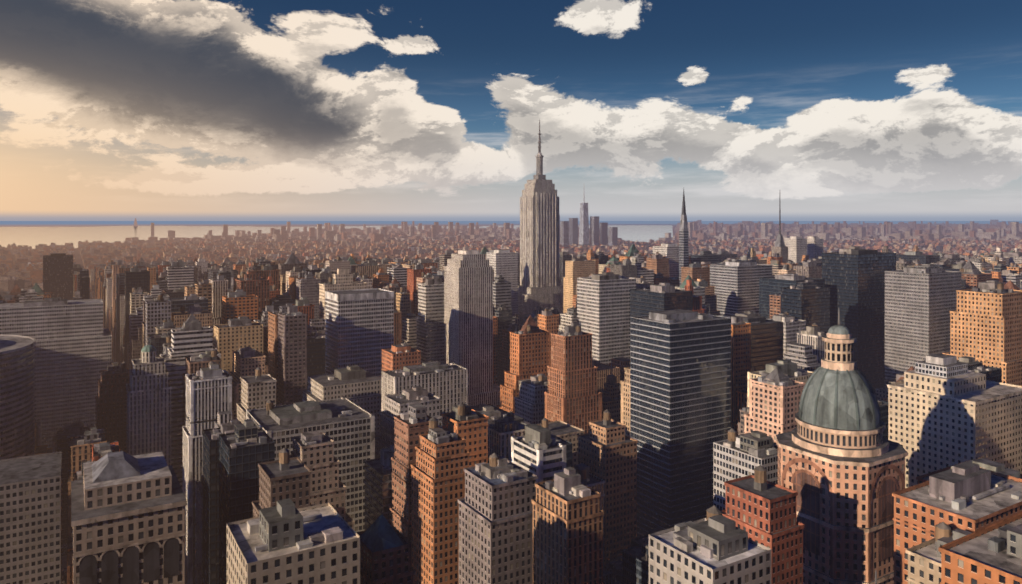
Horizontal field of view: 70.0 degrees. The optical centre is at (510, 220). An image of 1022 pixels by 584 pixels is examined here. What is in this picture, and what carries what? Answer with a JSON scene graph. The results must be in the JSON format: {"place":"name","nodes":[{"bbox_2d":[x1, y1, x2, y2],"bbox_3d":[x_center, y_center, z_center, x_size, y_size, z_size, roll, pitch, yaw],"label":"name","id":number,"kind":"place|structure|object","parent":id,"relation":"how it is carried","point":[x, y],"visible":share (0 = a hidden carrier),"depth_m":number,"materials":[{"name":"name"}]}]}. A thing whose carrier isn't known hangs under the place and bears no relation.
{"place":"outdoors","nodes":[
{"label":"outdoors","id":0,"kind":"place"},
{"bbox_2d":[62,289,112,555],"bbox_3d":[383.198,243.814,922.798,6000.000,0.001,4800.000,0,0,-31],"label":"road asphalt","id":1,"kind":"structure","parent":0,"point":[64,550],"depth_m":540.86,"materials":[{"name":"black asphalt"}]},
{"bbox_2d":[62,292,112,569],"bbox_3d":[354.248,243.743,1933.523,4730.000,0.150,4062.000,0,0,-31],"label":"pavement blocks","id":2,"kind":"structure","parent":1,"relation":"on","point":[64,561],"depth_m":524.59,"materials":[{"name":"grey concrete"}]},
{"bbox_2d":[0,236,1021,583],"bbox_3d":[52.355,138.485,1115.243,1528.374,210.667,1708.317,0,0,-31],"label":"city buildings","id":3,"kind":"structure","parent":1,"relation":"on","point":[954,428],"depth_m":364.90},
{"bbox_2d":[518,120,562,313],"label":"skyscraper","id":4,"kind":"structure","parent":1,"relation":"on","point":[539,286],"depth_m":1453.33,"materials":[{"name":"beige stone"}]},
{"bbox_2d":[630,309,730,537],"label":"glass tower","id":5,"kind":"structure","parent":1,"relation":"on","point":[680,391],"depth_m":500.27,"materials":[{"name":"grey glass"}]},
{"bbox_2d":[679,190,791,285],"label":"spired skyscrapers","id":6,"kind":"structure","parent":1,"relation":"on","point":[780,247],"depth_m":1104.73,"materials":[{"name":"grey metal"}]},
{"bbox_2d":[776,310,907,583],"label":"domed tower","id":7,"kind":"structure","parent":1,"relation":"on","point":[841,465],"depth_m":304.09,"materials":[{"name":"beige stone"}]},
{"bbox_2d":[0,225,672,248],"bbox_3d":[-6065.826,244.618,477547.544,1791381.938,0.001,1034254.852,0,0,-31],"label":"harbour water","id":8,"kind":"structure","parent":0,"point":[32,237],"depth_m":14903.33,"materials":[{"name":"white liquid"}]},
{"bbox_2d":[133,199,617,246],"bbox_3d":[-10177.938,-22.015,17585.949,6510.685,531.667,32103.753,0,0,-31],"label":"distant skyscrapers","id":9,"kind":"structure","parent":0,"point":[568,233],"depth_m":5595.56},
{"bbox_2d":[0,221,1021,275],"bbox_3d":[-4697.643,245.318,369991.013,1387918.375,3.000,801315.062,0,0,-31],"label":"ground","id":10,"kind":"structure","parent":0,"point":[182,223],"depth_m":59741.34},
{"bbox_2d":[0,238,1021,294],"bbox_3d":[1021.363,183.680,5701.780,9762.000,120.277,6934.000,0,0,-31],"label":"distant city","id":11,"kind":"object","parent":10,"relation":"on","point":[92,255],"visible":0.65,"depth_m":5170.55},
{"bbox_2d":[111,220,1021,244],"bbox_3d":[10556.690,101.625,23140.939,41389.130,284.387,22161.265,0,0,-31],"label":"distant buildings","id":12,"kind":"structure","parent":10,"relation":"on","point":[698,230],"depth_m":9248.07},
{"bbox_2d":[0,0,1021,220],"label":"sky","id":13,"kind":"structure","parent":0,"point":[111,110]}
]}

